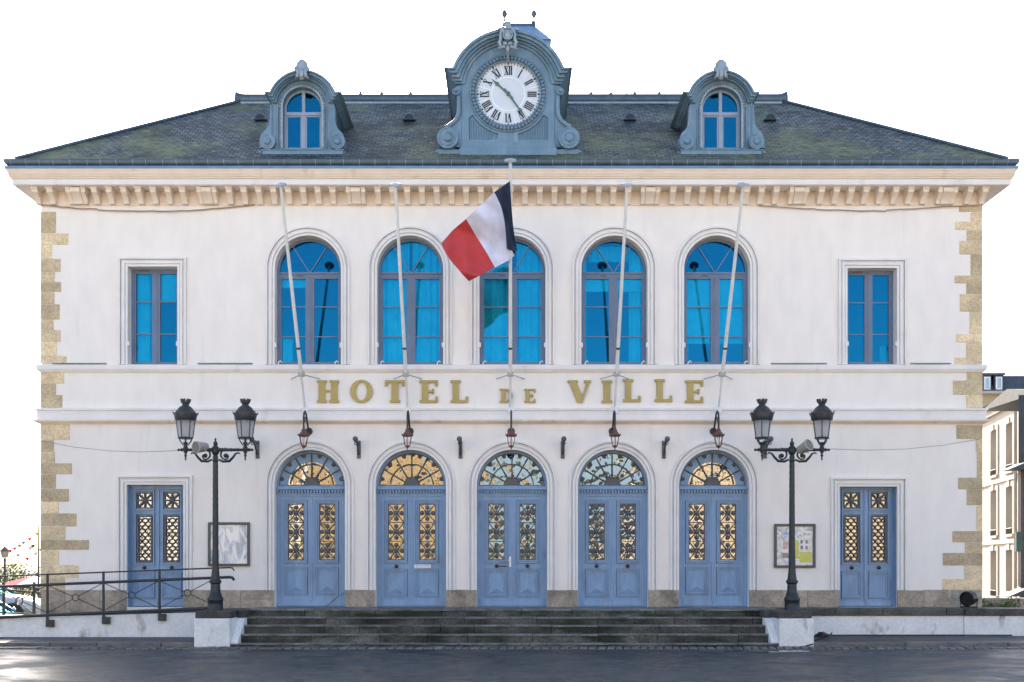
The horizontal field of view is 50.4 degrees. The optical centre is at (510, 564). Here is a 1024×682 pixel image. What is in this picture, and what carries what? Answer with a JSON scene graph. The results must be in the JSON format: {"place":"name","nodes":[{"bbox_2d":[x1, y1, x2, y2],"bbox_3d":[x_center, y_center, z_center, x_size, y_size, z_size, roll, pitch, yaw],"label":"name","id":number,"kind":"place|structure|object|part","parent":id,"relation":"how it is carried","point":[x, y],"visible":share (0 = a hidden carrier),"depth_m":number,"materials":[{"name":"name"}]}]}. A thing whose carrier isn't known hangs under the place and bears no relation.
{"place":"outdoors","nodes":[
{"label":"outdoors","id":0,"kind":"place"},
{"bbox_2d":[0,566,39,597],"bbox_3d":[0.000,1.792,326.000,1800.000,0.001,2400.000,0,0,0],"label":"ground","id":1,"kind":"structure","parent":0,"point":[33,568],"depth_m":432.89,"materials":[{"name":"white"}]},
{"bbox_2d":[0,546,8,582],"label":"lamp post","id":2,"kind":"object","parent":1,"relation":"on","point":[4,556],"visible":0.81,"depth_m":47.95,"materials":[{"name":"black metal"}]},
{"bbox_2d":[0,601,20,615],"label":"parked car","id":3,"kind":"object","parent":1,"relation":"on","point":[12,609],"visible":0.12,"depth_m":30.39,"materials":[{"name":"white paint"}]},
{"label":"windows","id":4,"kind":"part","parent":3,"relation":"part of","materials":[{"name":"teal glass"}]},
{"bbox_2d":[0,564,29,594],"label":"bush","id":5,"kind":"object","parent":1,"relation":"on","point":[9,578],"visible":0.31,"depth_m":55.94,"materials":[{"name":"green plant"}]},
{"bbox_2d":[0,560,32,594],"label":"bush","id":6,"kind":"object","parent":1,"relation":"on","point":[14,565],"visible":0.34,"depth_m":59.76,"materials":[{"name":"yellow plant"}]},
{"bbox_2d":[0,582,40,614],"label":"side railing","id":7,"kind":"object","parent":1,"relation":"on","point":[3,612],"visible":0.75,"depth_m":27.18,"materials":[{"name":"black metal"}]},
{"bbox_2d":[0,583,40,613],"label":"parked car","id":8,"kind":"object","parent":1,"relation":"on","point":[9,600],"visible":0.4,"depth_m":32.92,"materials":[{"name":"white paint"}]},
{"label":"windows","id":9,"kind":"part","parent":8,"relation":"part of","materials":[{"name":"teal glass"}]},
{"bbox_2d":[5,576,39,593],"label":"tent","id":10,"kind":"object","parent":1,"relation":"on","point":[29,580],"visible":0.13,"depth_m":41.42,"materials":[{"name":"white fabric"}]},
{"bbox_2d":[15,567,40,598],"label":"bush","id":11,"kind":"object","parent":1,"relation":"on","point":[35,572],"visible":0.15,"depth_m":56.76,"materials":[{"name":"green plant"}]},
{"bbox_2d":[0,642,193,646],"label":"kerb","id":12,"kind":"structure","parent":1,"relation":"on","point":[124,644],"depth_m":23.40,"materials":[{"name":"stone"}]},
{"bbox_2d":[54,608,248,616],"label":"ramp","id":13,"kind":"structure","parent":1,"relation":"on","point":[163,612],"depth_m":24.95,"materials":[{"name":"grey concrete"}]},
{"bbox_2d":[194,609,242,646],"bbox_3d":[-6.429,1.415,24.040,0.779,0.830,1.320,0,0,0],"label":"lamp pedestal","id":14,"kind":"object","parent":1,"relation":"on","point":[216,628],"visible":0.71,"depth_m":23.38,"materials":[{"name":"stone"}]},
{"bbox_2d":[172,398,257,610],"bbox_3d":[-6.526,-1.338,24.050,1.862,4.676,0.540,0,0,0],"label":"street lamp","id":15,"kind":"object","parent":14,"relation":"on","point":[186,415],"visible":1,"depth_m":23.98,"materials":[{"name":"metal"}]},
{"bbox_2d":[192,441,208,452],"bbox_3d":[-6.809,-2.586,23.948,0.272,0.268,0.326,0,0,39],"label":"loudspeaker","id":16,"kind":"object","parent":15,"relation":"attached to","point":[198,447],"visible":1,"depth_m":23.86,"materials":[{"name":"white plastic"}]},
{"bbox_2d":[230,607,778,647],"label":"stone steps","id":17,"kind":"structure","parent":1,"relation":"on","point":[656,627],"depth_m":24.00,"materials":[{"name":"grey stone"}]},
{"bbox_2d":[231,609,249,643],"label":"cheek wall","id":18,"kind":"structure","parent":17,"relation":"on","point":[243,615],"depth_m":23.89,"materials":[{"name":"stone"}]},
{"bbox_2d":[759,609,777,642],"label":"cheek wall","id":19,"kind":"structure","parent":17,"relation":"on","point":[765,614],"depth_m":23.91,"materials":[{"name":"stone"}]},
{"bbox_2d":[3,3,1019,613],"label":"town hall","id":20,"kind":"structure","parent":1,"relation":"on","point":[867,325],"depth_m":26.00,"materials":[{"name":"white paint"}]},
{"bbox_2d":[43,441,177,451],"bbox_3d":[-9.259,-2.748,25.020,4.304,0.435,0.014,0,0,26],"label":"lamp wire","id":21,"kind":"object","parent":20,"relation":"attached to","point":[107,450],"visible":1,"depth_m":24.83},
{"bbox_2d":[41,204,254,211],"bbox_3d":[-8.671,-8.525,25.950,5.147,0.196,0.048,0,0,0],"label":"facade cable","id":22,"kind":"object","parent":20,"relation":"attached to","point":[149,210],"visible":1,"depth_m":25.94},
{"bbox_2d":[118,257,186,363],"bbox_3d":[-8.554,-6.075,26.174,1.620,2.555,0.489,0,0,0],"label":"window","id":23,"kind":"structure","parent":20,"relation":"in","point":[150,288],"depth_m":26.24,"materials":[{"name":"paint"}]},
{"bbox_2d":[117,475,192,606],"bbox_3d":[-8.497,-0.569,26.115,1.786,3.135,0.370,0,0,0],"label":"door","id":24,"kind":"structure","parent":20,"relation":"in","point":[160,507],"depth_m":26.20,"materials":[{"name":"blue paint"}]},
{"bbox_2d":[208,522,249,565],"bbox_3d":[-6.723,-0.497,25.961,0.995,1.046,0.072,0,0,0],"label":"notice board","id":25,"kind":"object","parent":20,"relation":"attached to","point":[234,543],"visible":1,"depth_m":25.98,"materials":[{"name":"paper"}]},
{"bbox_2d":[249,437,258,458],"bbox_3d":[-6.047,-2.779,25.669,0.130,0.467,0.669,0,0,0],"label":"wall bracket","id":26,"kind":"object","parent":20,"relation":"attached to","point":[255,443],"depth_m":25.95,"materials":[{"name":"grey metal"}]},
{"bbox_2d":[275,182,319,412],"bbox_3d":[-4.899,-5.903,24.530,0.699,4.566,2.951,0,0,0],"label":"flagpole","id":27,"kind":"object","parent":20,"relation":"attached to","point":[301,373],"visible":0.98,"depth_m":24.49,"materials":[{"name":"white metal"}]},
{"bbox_2d":[297,410,312,449],"bbox_3d":[-4.817,-3.158,25.598,0.270,0.959,0.824,0,0,0],"label":"wall lantern","id":28,"kind":"object","parent":20,"relation":"attached to","point":[306,432],"depth_m":25.32,"materials":[{"name":"black metal"}]},
{"bbox_2d":[265,226,349,363],"bbox_3d":[-4.842,-6.443,26.170,2.016,3.304,0.490,0,0,0],"label":"window","id":29,"kind":"structure","parent":20,"relation":"in","point":[306,280],"depth_m":26.21,"materials":[{"name":"paint"}]},
{"bbox_2d":[265,440,353,605],"bbox_3d":[-4.797,-0.987,26.115,2.118,3.971,0.370,0,0,0],"label":"door","id":30,"kind":"structure","parent":20,"relation":"in","point":[311,488],"depth_m":26.22,"materials":[{"name":"blue paint"}]},
{"bbox_2d":[353,436,360,458],"bbox_3d":[-3.623,-2.779,25.669,0.130,0.467,0.669,0,0,0],"label":"wall bracket","id":31,"kind":"object","parent":20,"relation":"attached to","point":[355,439],"depth_m":25.89,"materials":[{"name":"grey metal"}]},
{"bbox_2d":[390,182,421,412],"bbox_3d":[-2.449,-5.903,24.530,0.699,4.566,2.951,0,0,0],"label":"flagpole","id":32,"kind":"object","parent":20,"relation":"attached to","point":[395,185],"visible":0.98,"depth_m":24.49,"materials":[{"name":"white metal"}]},
{"bbox_2d":[401,410,413,449],"bbox_3d":[-2.401,-3.158,25.598,0.270,0.959,0.824,0,0,0],"label":"wall lantern","id":33,"kind":"object","parent":20,"relation":"attached to","point":[408,432],"depth_m":25.32,"materials":[{"name":"black metal"}]},
{"bbox_2d":[368,226,451,363],"bbox_3d":[-2.398,-6.443,26.174,2.016,3.304,0.498,0,0,0],"label":"window","id":34,"kind":"structure","parent":20,"relation":"in","point":[423,287],"depth_m":26.26,"materials":[{"name":"paint"}]},
{"bbox_2d":[366,440,454,605],"bbox_3d":[-2.381,-0.987,26.115,2.118,3.971,0.370,0,0,0],"label":"door","id":35,"kind":"structure","parent":20,"relation":"in","point":[412,487],"depth_m":26.22,"materials":[{"name":"blue paint"}]},
{"bbox_2d":[457,436,461,458],"bbox_3d":[-1.193,-2.779,25.669,0.130,0.467,0.669,0,0,0],"label":"wall bracket","id":36,"kind":"object","parent":20,"relation":"attached to","point":[459,439],"depth_m":25.77,"materials":[{"name":"grey metal"}]},
{"bbox_2d":[317,379,702,402],"bbox_3d":[-0.006,-4.156,25.970,9.224,0.568,0.049,0,0,0],"label":"building sign","id":37,"kind":"object","parent":20,"relation":"attached to","point":[691,391],"visible":0.98,"depth_m":25.95,"materials":[{"name":"gold metal"}]},
{"bbox_2d":[496,158,524,412],"bbox_3d":[0.000,-6.113,24.398,0.699,4.986,3.215,0,0,0],"label":"flagpole","id":38,"kind":"object","parent":20,"relation":"attached to","point":[510,375],"visible":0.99,"depth_m":24.71,"materials":[{"name":"white metal"}]},
{"bbox_2d":[441,181,516,280],"bbox_3d":[-0.565,-7.147,23.736,1.720,1.897,1.028,0,0,26],"label":"flag","id":39,"kind":"object","parent":38,"relation":"hanging from","point":[479,240],"visible":1,"depth_m":23.71,"materials":[{"name":"multicoloured fabric"}]},
{"bbox_2d":[505,410,516,448],"bbox_3d":[0.018,-3.158,25.598,0.270,0.959,0.824,0,0,0],"label":"wall lantern","id":40,"kind":"object","parent":20,"relation":"attached to","point":[511,432],"depth_m":25.30,"materials":[{"name":"black metal"}]},
{"bbox_2d":[468,440,555,605],"bbox_3d":[0.038,-0.987,26.115,2.118,3.971,0.370,0,0,0],"label":"door","id":41,"kind":"structure","parent":20,"relation":"in","point":[512,488],"depth_m":26.22,"materials":[{"name":"blue paint"}]},
{"bbox_2d":[470,226,554,363],"bbox_3d":[0.048,-6.443,26.172,2.016,3.304,0.494,0,0,0],"label":"window","id":42,"kind":"structure","parent":20,"relation":"in","point":[532,281],"depth_m":26.33,"materials":[{"name":"glass"}]},
{"bbox_2d":[561,436,566,458],"bbox_3d":[1.250,-2.779,25.669,0.130,0.467,0.669,0,0,0],"label":"wall bracket","id":43,"kind":"object","parent":20,"relation":"attached to","point":[563,439],"depth_m":25.87,"materials":[{"name":"grey metal"}]},
{"bbox_2d":[569,440,657,605],"bbox_3d":[2.457,-0.987,26.115,2.118,3.971,0.370,0,0,0],"label":"door","id":44,"kind":"structure","parent":20,"relation":"in","point":[611,486],"depth_m":26.22,"materials":[{"name":"blue paint"}]},
{"bbox_2d":[572,226,656,363],"bbox_3d":[2.488,-6.443,26.235,2.016,3.304,0.621,0,0,0],"label":"window","id":45,"kind":"structure","parent":20,"relation":"in","point":[634,282],"depth_m":26.24,"materials":[{"name":"paint"}]},
{"bbox_2d":[609,410,620,448],"bbox_3d":[2.437,-3.158,25.598,0.271,0.959,0.824,0,0,0],"label":"wall lantern","id":46,"kind":"object","parent":20,"relation":"attached to","point":[613,432],"depth_m":25.31,"materials":[{"name":"black metal"}]},
{"bbox_2d":[600,182,632,412],"bbox_3d":[2.488,-5.903,24.530,0.699,4.566,2.951,0,0,0],"label":"flagpole","id":47,"kind":"object","parent":20,"relation":"attached to","point":[616,374],"visible":0.98,"depth_m":24.48,"materials":[{"name":"white metal"}]},
{"bbox_2d":[662,436,669,458],"bbox_3d":[3.668,-2.779,25.669,0.130,0.467,0.669,0,0,0],"label":"wall bracket","id":48,"kind":"object","parent":20,"relation":"attached to","point":[665,441],"depth_m":25.88,"materials":[{"name":"grey metal"}]},
{"bbox_2d":[670,440,758,605],"bbox_3d":[4.873,-0.987,26.115,2.118,3.971,0.370,0,0,0],"label":"door","id":49,"kind":"structure","parent":20,"relation":"in","point":[712,488],"depth_m":26.22,"materials":[{"name":"blue paint"}]},
{"bbox_2d":[710,410,724,449],"bbox_3d":[4.853,-3.158,25.598,0.271,0.959,0.824,0,0,0],"label":"wall lantern","id":50,"kind":"object","parent":20,"relation":"attached to","point":[715,433],"depth_m":25.32,"materials":[{"name":"black metal"}]},
{"bbox_2d":[675,226,759,363],"bbox_3d":[4.942,-6.443,26.166,2.016,3.304,0.482,0,0,0],"label":"window","id":51,"kind":"structure","parent":20,"relation":"in","point":[705,295],"depth_m":26.25,"materials":[{"name":"glass"}]},
{"bbox_2d":[704,182,748,412],"bbox_3d":[4.963,-5.903,24.530,0.699,4.566,2.951,0,0,0],"label":"flagpole","id":52,"kind":"object","parent":20,"relation":"attached to","point":[722,373],"visible":0.92,"depth_m":24.48,"materials":[{"name":"white metal"}]},
{"bbox_2d":[763,436,773,458],"bbox_3d":[6.085,-2.779,25.669,0.130,0.467,0.669,0,0,0],"label":"wall bracket","id":53,"kind":"object","parent":20,"relation":"attached to","point":[766,446],"depth_m":25.76,"materials":[{"name":"grey metal"}]},
{"bbox_2d":[774,524,815,567],"bbox_3d":[6.793,-0.459,25.961,0.982,1.046,0.072,0,0,0],"label":"notice board","id":54,"kind":"object","parent":20,"relation":"attached to","point":[805,545],"visible":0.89,"depth_m":25.98,"materials":[{"name":"paper"}]},
{"bbox_2d":[758,204,978,211],"bbox_3d":[8.595,-8.524,25.950,5.350,0.179,0.043,0,0,0],"label":"facade cable","id":55,"kind":"object","parent":20,"relation":"attached to","point":[866,210],"visible":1,"depth_m":25.94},
{"bbox_2d":[830,477,906,606],"bbox_3d":[8.560,-0.547,26.115,1.812,3.090,0.370,0,0,0],"label":"door","id":56,"kind":"structure","parent":20,"relation":"in","point":[862,512],"depth_m":26.21,"materials":[{"name":"blue paint"}]},
{"bbox_2d":[838,258,906,363],"bbox_3d":[8.650,-6.057,26.288,1.620,2.520,0.716,0,0,0],"label":"window","id":57,"kind":"structure","parent":20,"relation":"in","point":[843,273],"depth_m":25.97,"materials":[{"name":"paint"}]},
{"bbox_2d":[839,439,977,449],"bbox_3d":[9.124,-2.792,25.020,4.593,0.450,0.014,0,0,-24],"label":"lamp wire","id":58,"kind":"object","parent":20,"relation":"attached to","point":[908,448],"visible":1,"depth_m":25.06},
{"bbox_2d":[767,609,813,645],"bbox_3d":[6.155,1.415,24.040,0.756,0.830,1.320,0,0,0],"label":"lamp pedestal","id":59,"kind":"object","parent":1,"relation":"on","point":[794,628],"visible":0.72,"depth_m":23.38,"materials":[{"name":"stone"}]},
{"bbox_2d":[750,398,834,610],"bbox_3d":[6.231,-1.338,24.050,1.862,4.676,0.540,0,0,0],"label":"street lamp","id":60,"kind":"object","parent":59,"relation":"on","point":[821,414],"visible":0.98,"depth_m":23.98,"materials":[{"name":"metal"}]},
{"bbox_2d":[797,439,813,453],"bbox_3d":[6.495,-2.608,23.955,0.271,0.314,0.353,0,0,-29],"label":"loudspeaker","id":61,"kind":"object","parent":60,"relation":"attached to","point":[806,446],"visible":1,"depth_m":23.88,"materials":[{"name":"white plastic"}]},
{"bbox_2d":[768,607,1023,608],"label":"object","id":62,"kind":"structure","parent":1,"relation":"on","point":[892,607],"depth_m":25.88,"materials":[{"name":"stone"}]},
{"bbox_2d":[959,591,977,607],"bbox_3d":[10.727,0.806,25.401,0.406,0.395,0.406,0,0,0],"label":"spotlight","id":63,"kind":"object","parent":62,"relation":"on","point":[968,599],"visible":1,"depth_m":25.36,"materials":[{"name":"black paint"}]},
{"bbox_2d":[814,641,1023,647],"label":"kerb","id":64,"kind":"structure","parent":1,"relation":"on","point":[924,643],"depth_m":23.41,"materials":[{"name":"stone"}]},
{"bbox_2d":[37,525,39,598],"bbox_3d":[-15.199,0.246,35.000,0.074,3.068,0.074,0,0,-23],"label":"mast","id":65,"kind":"object","parent":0,"point":[38,596],"visible":0.65,"depth_m":34.98,"materials":[{"name":"black metal"}]},
{"bbox_2d":[0,549,39,569],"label":"bunting","id":66,"kind":"object","parent":65,"relation":"hanging from","point":[27,558],"visible":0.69,"depth_m":35.00},
{"bbox_2d":[2,540,39,561],"bbox_3d":[-16.031,-0.360,35.000,1.841,0.934,0.008,0,0,0],"label":"bunting","id":67,"kind":"object","parent":65,"relation":"hanging from","point":[30,547],"visible":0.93,"depth_m":35.00},
{"bbox_2d":[4,530,39,552],"bbox_3d":[-16.040,-0.635,35.000,1.824,1.003,0.008,0,0,0],"label":"bunting","id":68,"kind":"object","parent":65,"relation":"hanging from","point":[19,545],"visible":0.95,"depth_m":35.00},
{"bbox_2d":[0,637,193,641],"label":"pavement","id":69,"kind":"structure","parent":0,"point":[96,639],"depth_m":24.13,"materials":[{"name":"grey concrete"}]},
{"bbox_2d":[0,612,195,636],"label":"ramp wall","id":70,"kind":"structure","parent":69,"relation":"on","point":[151,625],"depth_m":24.70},
{"bbox_2d":[0,567,234,626],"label":"ramp railing","id":71,"kind":"object","parent":70,"relation":"attached to","point":[103,612],"visible":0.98,"depth_m":24.62,"materials":[{"name":"black metal"}]},
{"bbox_2d":[0,648,1023,681],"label":"road","id":72,"kind":"structure","parent":0,"point":[480,665],"depth_m":19.25,"materials":[{"name":"grey asphalt"}]},
{"bbox_2d":[0,646,1023,648],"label":"cobbled channel","id":73,"kind":"object","parent":72,"relation":"on","point":[488,647],"visible":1,"depth_m":23.04,"materials":[{"name":"stone"}]},
{"bbox_2d":[712,650,827,651],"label":"puddle","id":74,"kind":"object","parent":72,"relation":"on","point":[769,650],"visible":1,"depth_m":22.58,"materials":[{"name":"grey liquid"}]},
{"bbox_2d":[0,0,1023,565],"label":"sky","id":75,"kind":"structure","parent":0,"point":[71,70],"materials":[{"name":"white"}]},
{"bbox_2d":[814,636,1023,641],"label":"pavement","id":76,"kind":"structure","parent":0,"point":[914,638],"depth_m":24.35,"materials":[{"name":"grey concrete"}]},
{"bbox_2d":[800,608,963,635],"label":"wall","id":77,"kind":"structure","parent":76,"relation":"on","point":[894,621],"depth_m":25.00,"materials":[{"name":"stone"}]},
{"bbox_2d":[790,631,1011,646],"bbox_3d":[8.491,1.631,24.534,5.913,0.287,1.125,0,0,-17],"label":"power cable","id":78,"kind":"object","parent":76,"relation":"on","point":[823,634],"visible":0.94,"depth_m":24.86,"materials":[{"name":"black paint"}]},
{"bbox_2d":[961,608,1023,635],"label":"wall","id":79,"kind":"structure","parent":76,"relation":"on","point":[993,621],"depth_m":24.97,"materials":[{"name":"stone"}]},
{"bbox_2d":[982,404,1019,597],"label":"white house","id":80,"kind":"structure","parent":0,"point":[1000,435],"depth_m":42.51,"materials":[{"name":"paint"}]},
{"bbox_2d":[988,545,998,597],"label":"window","id":81,"kind":"structure","parent":80,"relation":"in","point":[992,593],"depth_m":43.22,"materials":[{"name":"white paint"}]},
{"bbox_2d":[988,485,998,538],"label":"window","id":82,"kind":"structure","parent":80,"relation":"in","point":[992,533],"depth_m":43.24,"materials":[{"name":"white wood"}]},
{"bbox_2d":[988,424,998,478],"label":"window","id":83,"kind":"structure","parent":80,"relation":"in","point":[994,473],"depth_m":43.19,"materials":[{"name":"white paint"}]},
{"bbox_2d":[1003,544,1013,597],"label":"window","id":84,"kind":"structure","parent":80,"relation":"in","point":[1009,547],"depth_m":41.55,"materials":[{"name":"white paint"}]},
{"bbox_2d":[1003,480,1013,536],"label":"window","id":85,"kind":"structure","parent":80,"relation":"in","point":[1008,484],"depth_m":41.21,"materials":[{"name":"white paint"}]},
{"bbox_2d":[1003,417,1013,474],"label":"window","id":86,"kind":"structure","parent":80,"relation":"in","point":[1009,420],"depth_m":41.30,"materials":[{"name":"white wood"}]},
{"bbox_2d":[982,373,1023,407],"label":"slate house","id":87,"kind":"structure","parent":0,"point":[995,386],"depth_m":57.76,"materials":[{"name":"paint"}]},
{"bbox_2d":[982,598,1023,606],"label":"garden wall","id":88,"kind":"structure","parent":0,"point":[996,600],"depth_m":27.50,"materials":[{"name":"stone"}]},
{"bbox_2d":[982,596,1023,606],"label":"weeds","id":89,"kind":"object","parent":88,"relation":"on","point":[1004,604],"visible":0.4,"depth_m":27.29,"materials":[{"name":"green plant"}]},
{"bbox_2d":[985,389,1023,597],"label":"building","id":90,"kind":"structure","parent":0,"point":[1009,400],"depth_m":34.92,"materials":[{"name":"paint"}]}
]}

